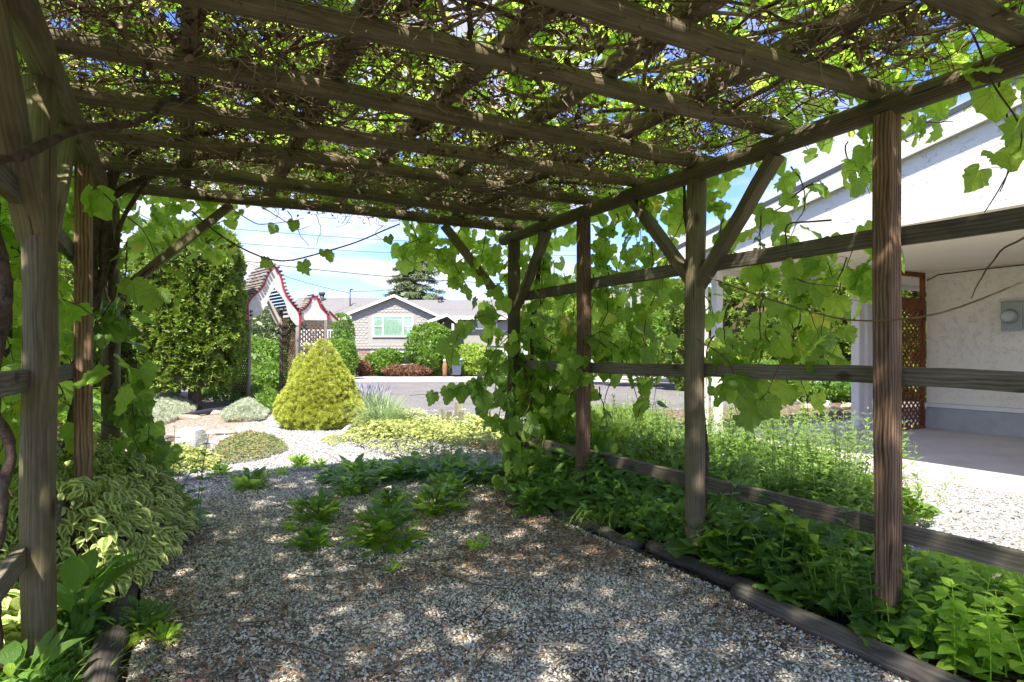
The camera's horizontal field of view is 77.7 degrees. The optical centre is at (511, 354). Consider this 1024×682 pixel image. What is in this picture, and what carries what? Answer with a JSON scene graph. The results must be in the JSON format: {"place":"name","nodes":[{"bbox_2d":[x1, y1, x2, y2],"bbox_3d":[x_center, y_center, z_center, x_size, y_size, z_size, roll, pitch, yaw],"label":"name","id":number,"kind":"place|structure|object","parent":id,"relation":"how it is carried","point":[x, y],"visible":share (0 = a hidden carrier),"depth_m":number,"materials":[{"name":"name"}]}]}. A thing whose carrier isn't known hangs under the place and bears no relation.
{"place":"outdoors","nodes":[
{"label":"outdoors","id":0,"kind":"place"},
{"bbox_2d":[290,355,633,375],"bbox_3d":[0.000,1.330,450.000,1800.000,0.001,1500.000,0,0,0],"label":"ground","id":1,"kind":"structure","parent":0,"point":[451,374],"depth_m":39.53,"materials":[{"name":"grey concrete"}]},
{"bbox_2d":[58,231,124,389],"bbox_3d":[-12.664,-1.086,16.893,4.370,4.934,3.809,0,0,-23],"label":"cedar tree","id":2,"kind":"object","parent":1,"relation":"on","point":[66,270],"visible":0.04,"depth_m":16.44,"materials":[{"name":"green plant"}]},
{"bbox_2d":[120,255,187,393],"bbox_3d":[-11.311,-0.820,18.845,3.589,4.398,3.323,0,0,0],"label":"cedar tree","id":3,"kind":"object","parent":1,"relation":"on","point":[128,351],"visible":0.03,"depth_m":17.80,"materials":[{"name":"green plant"}]},
{"bbox_2d":[241,336,290,382],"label":"shrub","id":4,"kind":"object","parent":1,"relation":"on","point":[261,353],"visible":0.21,"depth_m":23.46,"materials":[{"name":"green plant"}]},
{"bbox_2d":[241,361,291,390],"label":"shrub","id":5,"kind":"object","parent":1,"relation":"on","point":[268,376],"visible":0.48,"depth_m":20.55,"materials":[{"name":"green plant"}]},
{"bbox_2d":[245,306,293,349],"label":"tree","id":6,"kind":"object","parent":1,"relation":"on","point":[263,324],"visible":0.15,"depth_m":57.41,"materials":[{"name":"green plant"}]},
{"bbox_2d":[319,337,360,374],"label":"shrub","id":7,"kind":"object","parent":1,"relation":"on","point":[350,357],"visible":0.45,"depth_m":32.66,"materials":[{"name":"green plant"}]},
{"bbox_2d":[330,311,356,376],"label":"shrub","id":8,"kind":"object","parent":1,"relation":"on","point":[343,331],"visible":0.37,"depth_m":35.75,"materials":[{"name":"green plant"}]},
{"bbox_2d":[363,347,405,375],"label":"shrub","id":9,"kind":"object","parent":1,"relation":"on","point":[385,357],"visible":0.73,"depth_m":37.80,"materials":[{"name":"green plant"}]},
{"bbox_2d":[283,288,529,374],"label":"neighbour house","id":10,"kind":"structure","parent":1,"relation":"on","point":[390,321],"depth_m":40.00,"materials":[{"name":"beige paint"}]},
{"bbox_2d":[372,316,412,336],"bbox_3d":[-7.492,-1.742,39.965,2.578,1.349,0.110,0,0,0],"label":"window","id":11,"kind":"structure","parent":10,"relation":"in","point":[382,326],"depth_m":39.97,"materials":[{"name":"glass"}]},
{"bbox_2d":[382,260,446,333],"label":"tall conifer","id":12,"kind":"object","parent":1,"relation":"on","point":[415,293],"visible":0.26,"depth_m":54.99,"materials":[{"name":"green plant"}]},
{"bbox_2d":[403,321,461,375],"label":"shrub","id":13,"kind":"object","parent":1,"relation":"on","point":[423,347],"visible":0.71,"depth_m":37.63,"materials":[{"name":"green plant"}]},
{"bbox_2d":[455,342,491,375],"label":"shrub","id":14,"kind":"object","parent":1,"relation":"on","point":[473,354],"visible":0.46,"depth_m":37.75,"materials":[{"name":"green plant"}]},
{"bbox_2d":[523,297,605,381],"bbox_3d":[2.183,-0.835,27.042,3.973,4.377,3.382,0,0,21],"label":"tree","id":15,"kind":"object","parent":1,"relation":"on","point":[568,312],"visible":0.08,"depth_m":25.93,"materials":[{"name":"green plant"}]},
{"bbox_2d":[613,309,677,378],"bbox_3d":[5.517,-0.256,26.106,4.102,3.233,3.952,0,0,26],"label":"tree","id":16,"kind":"object","parent":1,"relation":"on","point":[656,327],"visible":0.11,"depth_m":25.11,"materials":[{"name":"green plant"}]},
{"bbox_2d":[656,276,749,390],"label":"cedar hedge","id":17,"kind":"object","parent":1,"relation":"on","point":[676,326],"visible":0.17,"depth_m":22.62,"materials":[{"name":"green plant"}]},
{"bbox_2d":[708,277,786,363],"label":"cedar hedge","id":18,"kind":"object","parent":1,"relation":"on","point":[739,324],"visible":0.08,"depth_m":21.17,"materials":[{"name":"green plant"}]},
{"bbox_2d":[741,280,840,363],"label":"cedar hedge","id":19,"kind":"object","parent":1,"relation":"on","point":[777,320],"visible":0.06,"depth_m":20.20,"materials":[{"name":"green plant"}]},
{"bbox_2d":[787,380,850,402],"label":"round shrub","id":20,"kind":"object","parent":1,"relation":"on","point":[835,391],"visible":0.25,"depth_m":16.92,"materials":[{"name":"green plant"}]},
{"bbox_2d":[794,286,850,364],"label":"cedar hedge","id":21,"kind":"object","parent":1,"relation":"on","point":[834,326],"visible":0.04,"depth_m":19.10,"materials":[{"name":"green plant"}]},
{"bbox_2d":[0,422,1023,681],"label":"garden soil","id":22,"kind":"structure","parent":0,"point":[1012,674],"depth_m":3.31,"materials":[{"name":"brown soil"}]},
{"bbox_2d":[1,588,20,680],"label":"variegated bush","id":23,"kind":"object","parent":22,"relation":"on","point":[13,635],"visible":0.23,"depth_m":2.67,"materials":[{"name":"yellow plant"}]},
{"bbox_2d":[0,624,84,681],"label":"dock plant","id":24,"kind":"object","parent":22,"relation":"on","point":[12,655],"visible":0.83,"depth_m":2.40,"materials":[{"name":"green plant"}]},
{"bbox_2d":[0,554,109,681],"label":"fence foot weeds","id":25,"kind":"object","parent":22,"relation":"on","point":[82,631],"visible":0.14,"depth_m":2.62,"materials":[{"name":"green plant"}]},
{"bbox_2d":[1,553,134,632],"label":"dock plant","id":26,"kind":"object","parent":22,"relation":"on","point":[14,603],"visible":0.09,"depth_m":2.77,"materials":[{"name":"green plant"}]},
{"bbox_2d":[13,548,145,657],"bbox_3d":[-1.943,1.071,2.826,0.463,0.499,0.391,0,0,19],"label":"dock plant","id":27,"kind":"object","parent":22,"relation":"on","point":[75,572],"visible":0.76,"depth_m":2.79,"materials":[{"name":"green plant"}]},
{"bbox_2d":[0,95,184,675],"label":"grape vine","id":28,"kind":"object","parent":22,"relation":"on","point":[8,438],"visible":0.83,"depth_m":2.34,"materials":[{"name":"brown plant"}]},
{"bbox_2d":[58,381,126,435],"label":"garden weeds","id":29,"kind":"object","parent":22,"relation":"on","point":[62,416],"visible":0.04,"depth_m":11.45,"materials":[{"name":"green plant"}]},
{"bbox_2d":[0,176,187,550],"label":"grape vine","id":30,"kind":"object","parent":22,"relation":"on","point":[98,201],"visible":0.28,"depth_m":3.33,"materials":[{"name":"green plant"}]},
{"bbox_2d":[15,627,194,681],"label":"strappy grass","id":31,"kind":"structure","parent":22,"relation":"on","point":[114,660],"depth_m":2.52,"materials":[{"name":"green plant"}]},
{"bbox_2d":[79,606,132,681],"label":"edging log","id":32,"kind":"object","parent":22,"relation":"on","point":[98,667],"visible":0.81,"depth_m":2.63,"materials":[{"name":"grey wood"}]},
{"bbox_2d":[103,544,143,612],"bbox_3d":[-2.164,1.271,3.589,0.151,0.111,1.130,0,0,-27],"label":"edging log","id":33,"kind":"object","parent":22,"relation":"on","point":[122,600],"visible":0.23,"depth_m":3.17,"materials":[{"name":"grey wood"}]},
{"bbox_2d":[93,404,268,450],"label":"peach gravel","id":34,"kind":"structure","parent":22,"relation":"on","point":[210,422],"depth_m":11.70,"materials":[{"name":"beige gravel"}]},
{"bbox_2d":[152,390,197,422],"bbox_3d":[-7.370,1.081,13.720,1.283,0.455,6.077,0,0,-28],"label":"silver mat","id":35,"kind":"object","parent":34,"relation":"on","point":[172,404],"visible":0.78,"depth_m":13.07,"materials":[{"name":"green plant"}]},
{"bbox_2d":[175,427,210,450],"bbox_3d":[-4.234,1.197,8.383,0.361,0.519,0.596,0,0,-43],"label":"rock","id":36,"kind":"object","parent":34,"relation":"on","point":[196,437],"visible":0.49,"depth_m":8.18,"materials":[{"name":"white stone"}]},
{"bbox_2d":[170,442,220,472],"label":"golden ground cover","id":37,"kind":"object","parent":34,"relation":"on","point":[189,452],"visible":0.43,"depth_m":7.24,"materials":[{"name":"yellow plant"}]},
{"bbox_2d":[218,396,271,421],"bbox_3d":[-5.702,1.095,13.686,1.057,0.401,3.581,0,0,-16],"label":"silver mat","id":38,"kind":"object","parent":34,"relation":"on","point":[248,407],"visible":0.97,"depth_m":12.41,"materials":[{"name":"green plant"}]},
{"bbox_2d":[130,218,251,409],"bbox_3d":[-7.513,-0.955,15.028,2.431,4.631,2.829,0,0,0],"label":"cedar tree","id":39,"kind":"object","parent":22,"relation":"on","point":[196,343],"visible":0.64,"depth_m":14.21,"materials":[{"name":"green plant"}]},
{"bbox_2d":[187,380,278,402],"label":"garden weeds","id":40,"kind":"object","parent":22,"relation":"on","point":[207,393],"visible":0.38,"depth_m":16.45,"materials":[{"name":"green plant"}]},
{"bbox_2d":[339,405,503,458],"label":"golden ground cover","id":41,"kind":"object","parent":22,"relation":"on","point":[435,428],"visible":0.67,"depth_m":8.61,"materials":[{"name":"yellow plant"}]},
{"bbox_2d":[16,0,1023,546],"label":"grape vine","id":42,"kind":"object","parent":22,"relation":"on","point":[306,52],"visible":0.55,"depth_m":3.27,"materials":[{"name":"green plant"}]},
{"bbox_2d":[68,242,182,481],"bbox_3d":[-2.767,0.101,4.505,0.721,1.804,0.857,0,0,0],"label":"grape vine","id":43,"kind":"object","parent":42,"relation":"hanging from","point":[136,423],"visible":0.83,"depth_m":4.49,"materials":[{"name":"green plant"}]},
{"bbox_2d":[191,197,399,275],"bbox_3d":[-1.667,-0.913,5.079,1.618,0.553,0.359,0,0,-25],"label":"grape vine","id":44,"kind":"object","parent":42,"relation":"attached to","point":[305,264],"visible":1,"depth_m":5.10,"materials":[{"name":"green plant"}]},
{"bbox_2d":[477,208,650,493],"bbox_3d":[0.333,-0.024,6.021,1.319,2.767,2.165,0,0,-17],"label":"grape vine","id":45,"kind":"object","parent":22,"relation":"on","point":[544,410],"visible":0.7,"depth_m":5.88,"materials":[{"name":"green plant"}]},
{"bbox_2d":[493,431,672,522],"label":"fence foot weeds","id":46,"kind":"object","parent":22,"relation":"on","point":[600,474],"visible":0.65,"depth_m":5.10,"materials":[{"name":"green plant"}]},
{"bbox_2d":[552,509,642,551],"bbox_3d":[0.610,1.284,4.679,0.133,0.091,1.014,0,0,-27],"label":"edging log","id":47,"kind":"object","parent":22,"relation":"on","point":[612,535],"visible":0.74,"depth_m":4.52,"materials":[{"name":"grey wood"}]},
{"bbox_2d":[540,492,662,537],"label":"strappy grass","id":48,"kind":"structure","parent":22,"relation":"on","point":[594,520],"depth_m":4.68,"materials":[{"name":"green plant"}]},
{"bbox_2d":[563,396,681,456],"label":"verge grass","id":49,"kind":"structure","parent":22,"relation":"on","point":[599,409],"depth_m":7.76,"materials":[{"name":"green plant"}]},
{"bbox_2d":[645,540,765,591],"bbox_3d":[1.127,1.281,3.827,0.126,0.092,0.900,0,0,-27],"label":"edging log","id":50,"kind":"object","parent":22,"relation":"on","point":[691,563],"visible":0.76,"depth_m":3.78,"materials":[{"name":"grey wood"}]},
{"bbox_2d":[664,504,769,561],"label":"leaf plant","id":51,"kind":"object","parent":22,"relation":"on","point":[676,549],"visible":0.46,"depth_m":3.84,"materials":[{"name":"green plant"}]},
{"bbox_2d":[555,124,908,507],"bbox_3d":[1.423,0.017,4.401,0.994,2.672,2.668,0,0,-34],"label":"grape vine","id":52,"kind":"object","parent":22,"relation":"on","point":[814,343],"visible":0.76,"depth_m":3.94,"materials":[{"name":"green plant"}]},
{"bbox_2d":[699,530,768,583],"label":"leaf plant","id":53,"kind":"object","parent":22,"relation":"on","point":[716,548],"visible":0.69,"depth_m":3.64,"materials":[{"name":"green plant"}]},
{"bbox_2d":[607,428,943,537],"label":"weed undergrowth","id":54,"kind":"object","parent":22,"relation":"on","point":[910,504],"visible":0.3,"depth_m":5.24,"materials":[{"name":"green plant"}]},
{"bbox_2d":[605,392,954,526],"bbox_3d":[2.211,0.852,6.193,2.409,0.898,3.992,0,0,-26],"label":"pale weed stand","id":55,"kind":"object","parent":22,"relation":"on","point":[800,461],"visible":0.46,"depth_m":5.33,"materials":[{"name":"green plant"}]},
{"bbox_2d":[752,570,833,614],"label":"leaf plant","id":56,"kind":"object","parent":22,"relation":"on","point":[779,595],"visible":0.41,"depth_m":3.20,"materials":[{"name":"green plant"}]},
{"bbox_2d":[712,469,874,616],"bbox_3d":[1.550,1.010,3.519,0.530,0.625,0.934,0,0,-26],"label":"leafy weed","id":57,"kind":"object","parent":22,"relation":"on","point":[748,533],"visible":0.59,"depth_m":3.49,"materials":[{"name":"green plant"}]},
{"bbox_2d":[575,467,1023,673],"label":"fence foot weeds","id":58,"kind":"object","parent":22,"relation":"on","point":[658,510],"visible":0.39,"depth_m":3.37,"materials":[{"name":"green plant"}]},
{"bbox_2d":[750,502,873,568],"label":"leaf plant","id":59,"kind":"object","parent":22,"relation":"on","point":[803,523],"visible":0.29,"depth_m":3.53,"materials":[{"name":"green plant"}]},
{"bbox_2d":[765,541,928,643],"bbox_3d":[1.668,1.098,3.110,0.552,0.425,0.593,0,0,-33],"label":"leafy weed","id":60,"kind":"object","parent":22,"relation":"on","point":[832,594],"visible":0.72,"depth_m":3.05,"materials":[{"name":"green plant"}]},
{"bbox_2d":[848,613,901,651],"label":"leaf plant","id":61,"kind":"object","parent":22,"relation":"on","point":[860,629],"visible":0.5,"depth_m":2.77,"materials":[{"name":"green plant"}]},
{"bbox_2d":[854,466,1023,495],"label":"floor edge","id":62,"kind":"object","parent":22,"relation":"on","point":[976,486],"depth_m":6.23,"materials":[{"name":"concrete"}]},
{"bbox_2d":[874,553,1023,681],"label":"mint patch","id":63,"kind":"object","parent":22,"relation":"on","point":[987,629],"visible":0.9,"depth_m":2.59,"materials":[{"name":"green plant"}]},
{"bbox_2d":[355,376,668,381],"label":"driveway","id":64,"kind":"structure","parent":0,"point":[419,378],"depth_m":32.70,"materials":[{"name":"concrete"}]},
{"bbox_2d":[49,0,987,353],"label":"sky","id":65,"kind":"structure","parent":0,"point":[372,262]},
{"bbox_2d":[126,466,911,681],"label":"gravel path","id":66,"kind":"structure","parent":0,"point":[805,659],"depth_m":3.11,"materials":[{"name":"grey gravel"}]},
{"bbox_2d":[0,431,201,609],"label":"variegated bush","id":67,"kind":"object","parent":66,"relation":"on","point":[109,492],"visible":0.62,"depth_m":3.64,"materials":[{"name":"green plant"}]},
{"bbox_2d":[96,595,181,651],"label":"leafy weed","id":68,"kind":"object","parent":66,"relation":"on","point":[141,614],"visible":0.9,"depth_m":2.96,"materials":[{"name":"green plant"}]},
{"bbox_2d":[95,427,214,534],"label":"leafy weed","id":69,"kind":"object","parent":66,"relation":"on","point":[199,511],"visible":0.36,"depth_m":4.56,"materials":[{"name":"green plant"}]},
{"bbox_2d":[145,621,183,646],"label":"leafy weed","id":70,"kind":"object","parent":66,"relation":"on","point":[160,627],"visible":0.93,"depth_m":2.90,"materials":[{"name":"green plant"}]},
{"bbox_2d":[227,466,271,491],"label":"leafy weed","id":71,"kind":"object","parent":66,"relation":"on","point":[256,478],"visible":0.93,"depth_m":6.12,"materials":[{"name":"green plant"}]},
{"bbox_2d":[282,520,338,553],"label":"leafy weed","id":72,"kind":"object","parent":66,"relation":"on","point":[316,530],"visible":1,"depth_m":4.25,"materials":[{"name":"green plant"}]},
{"bbox_2d":[286,487,347,525],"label":"leafy weed","id":73,"kind":"object","parent":66,"relation":"on","point":[315,503],"visible":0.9,"depth_m":4.98,"materials":[{"name":"green plant"}]},
{"bbox_2d":[171,410,502,478],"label":"white gravel","id":74,"kind":"structure","parent":66,"relation":"on","point":[315,456],"depth_m":8.31,"materials":[{"name":"white gravel"}]},
{"bbox_2d":[210,429,288,462],"bbox_3d":[-3.603,1.206,8.724,0.981,0.183,2.613,0,0,-24],"label":"sedum mat","id":75,"kind":"object","parent":74,"relation":"on","point":[238,443],"visible":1,"depth_m":8.31,"materials":[{"name":"green plant"}]},
{"bbox_2d":[253,384,278,409],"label":"garden weeds","id":76,"kind":"object","parent":74,"relation":"on","point":[266,396],"visible":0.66,"depth_m":14.49,"materials":[{"name":"green plant"}]},
{"bbox_2d":[232,263,337,403],"bbox_3d":[-6.138,-0.496,17.260,2.618,3.693,1.400,0,0,-42],"label":"ogee arbor","id":77,"kind":"object","parent":74,"relation":"on","point":[260,287],"visible":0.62,"depth_m":16.95,"materials":[{"name":"red paint"}]},
{"bbox_2d":[271,342,316,416],"bbox_3d":[-3.869,0.556,11.912,1.160,1.590,1.089,0,0,0],"label":"golden conifer","id":78,"kind":"object","parent":74,"relation":"on","point":[297,363],"visible":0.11,"depth_m":11.80,"materials":[{"name":"yellow plant"}]},
{"bbox_2d":[272,337,366,430],"bbox_3d":[-3.387,0.522,11.331,1.662,1.656,1.487,0,0,0],"label":"golden conifer","id":79,"kind":"object","parent":74,"relation":"on","point":[320,390],"visible":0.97,"depth_m":10.93,"materials":[{"name":"yellow plant"}]},
{"bbox_2d":[328,389,423,437],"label":"fountain grass","id":80,"kind":"object","parent":74,"relation":"on","point":[385,412],"depth_m":9.80,"materials":[{"name":"green plant"}]},
{"bbox_2d":[357,381,398,408],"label":"lavender bush","id":81,"kind":"object","parent":74,"relation":"on","point":[372,388],"visible":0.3,"depth_m":14.94,"materials":[{"name":"purple plant"}]},
{"bbox_2d":[321,465,379,494],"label":"hosta clump","id":82,"kind":"object","parent":66,"relation":"on","point":[338,470],"visible":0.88,"depth_m":5.89,"materials":[{"name":"green plant"}]},
{"bbox_2d":[327,465,386,491],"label":"hosta clump","id":83,"kind":"object","parent":66,"relation":"on","point":[357,472],"visible":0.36,"depth_m":6.16,"materials":[{"name":"green plant"}]},
{"bbox_2d":[337,499,434,557],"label":"leafy weed","id":84,"kind":"object","parent":66,"relation":"on","point":[397,515],"visible":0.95,"depth_m":4.29,"materials":[{"name":"green plant"}]},
{"bbox_2d":[367,485,410,510],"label":"leafy weed","id":85,"kind":"object","parent":66,"relation":"on","point":[388,496],"visible":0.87,"depth_m":5.41,"materials":[{"name":"green plant"}]},
{"bbox_2d":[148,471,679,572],"bbox_3d":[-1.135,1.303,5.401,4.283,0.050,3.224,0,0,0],"label":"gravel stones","id":86,"kind":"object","parent":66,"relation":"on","point":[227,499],"visible":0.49,"depth_m":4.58,"materials":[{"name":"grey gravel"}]},
{"bbox_2d":[399,454,444,480],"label":"hosta clump","id":87,"kind":"object","parent":66,"relation":"on","point":[413,461],"visible":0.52,"depth_m":6.55,"materials":[{"name":"green plant"}]},
{"bbox_2d":[404,480,470,516],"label":"leafy weed","id":88,"kind":"object","parent":66,"relation":"on","point":[442,489],"visible":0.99,"depth_m":5.23,"materials":[{"name":"green plant"}]},
{"bbox_2d":[415,453,466,484],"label":"hosta clump","id":89,"kind":"object","parent":66,"relation":"on","point":[434,467],"visible":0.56,"depth_m":6.43,"materials":[{"name":"green plant"}]},
{"bbox_2d":[429,470,472,498],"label":"leafy weed","id":90,"kind":"object","parent":66,"relation":"on","point":[453,481],"visible":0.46,"depth_m":5.83,"materials":[{"name":"green plant"}]},
{"bbox_2d":[459,457,501,488],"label":"hosta clump","id":91,"kind":"object","parent":66,"relation":"on","point":[482,463],"visible":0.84,"depth_m":6.34,"materials":[{"name":"green plant"}]},
{"bbox_2d":[0,0,1023,658],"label":"pergola","id":92,"kind":"object","parent":66,"relation":"on","point":[34,190],"visible":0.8,"depth_m":2.97,"materials":[{"name":"brown wood"}]},
{"bbox_2d":[390,224,519,431],"bbox_3d":[-0.495,-0.247,5.884,1.196,1.952,0.530,0,0,-17],"label":"grape vine","id":93,"kind":"object","parent":92,"relation":"attached to","point":[473,387],"visible":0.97,"depth_m":5.91,"materials":[{"name":"green plant"}]},
{"bbox_2d":[697,22,1023,430],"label":"grape vine","id":94,"kind":"object","parent":92,"relation":"hanging from","point":[996,106],"visible":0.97,"depth_m":2.70,"materials":[{"name":"green plant"}]},
{"bbox_2d":[499,480,562,518],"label":"hosta clump","id":95,"kind":"object","parent":66,"relation":"on","point":[521,486],"visible":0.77,"depth_m":5.22,"materials":[{"name":"green plant"}]},
{"bbox_2d":[503,481,566,514],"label":"hosta clump","id":96,"kind":"object","parent":66,"relation":"on","point":[530,491],"visible":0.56,"depth_m":5.18,"materials":[{"name":"green plant"}]},
{"bbox_2d":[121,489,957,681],"bbox_3d":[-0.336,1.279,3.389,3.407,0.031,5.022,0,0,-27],"label":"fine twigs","id":97,"kind":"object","parent":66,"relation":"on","point":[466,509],"visible":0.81,"depth_m":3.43,"materials":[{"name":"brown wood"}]},
{"bbox_2d":[730,582,970,681],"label":"edging log","id":98,"kind":"object","parent":66,"relation":"on","point":[895,661],"visible":0.91,"depth_m":2.79,"materials":[{"name":"grey wood"}]},
{"bbox_2d":[181,382,918,425],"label":"road","id":99,"kind":"structure","parent":0,"point":[619,391],"depth_m":19.61,"materials":[{"name":"grey asphalt"}]},
{"bbox_2d":[645,402,917,424],"bbox_3d":[5.879,1.302,14.054,8.582,0.001,3.199,0,0,-25],"label":"mulch bed","id":100,"kind":"object","parent":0,"point":[793,409],"depth_m":13.70,"materials":[{"name":"beige plant"}]},
{"bbox_2d":[655,75,1023,437],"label":"carport house","id":101,"kind":"structure","parent":0,"point":[986,333],"depth_m":9.68,"materials":[{"name":"white paint"}]},
{"bbox_2d":[676,419,1023,491],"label":"carport floor","id":102,"kind":"structure","parent":0,"point":[995,461],"depth_m":8.12,"materials":[{"name":"concrete"}]},
{"bbox_2d":[725,457,1023,580],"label":"side gravel","id":103,"kind":"structure","parent":0,"point":[947,528],"depth_m":5.09,"materials":[{"name":"white gravel"}]},
{"bbox_2d":[918,542,1023,595],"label":"gravel edge weeds","id":104,"kind":"object","parent":103,"relation":"on","point":[952,560],"visible":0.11,"depth_m":3.33,"materials":[{"name":"green plant"}]},
{"bbox_2d":[902,290,926,401],"bbox_3d":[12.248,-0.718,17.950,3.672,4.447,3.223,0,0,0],"label":"lattice panel","id":105,"kind":"object","parent":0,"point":[904,293],"visible":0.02,"depth_m":17.44,"materials":[{"name":"brown wood"}]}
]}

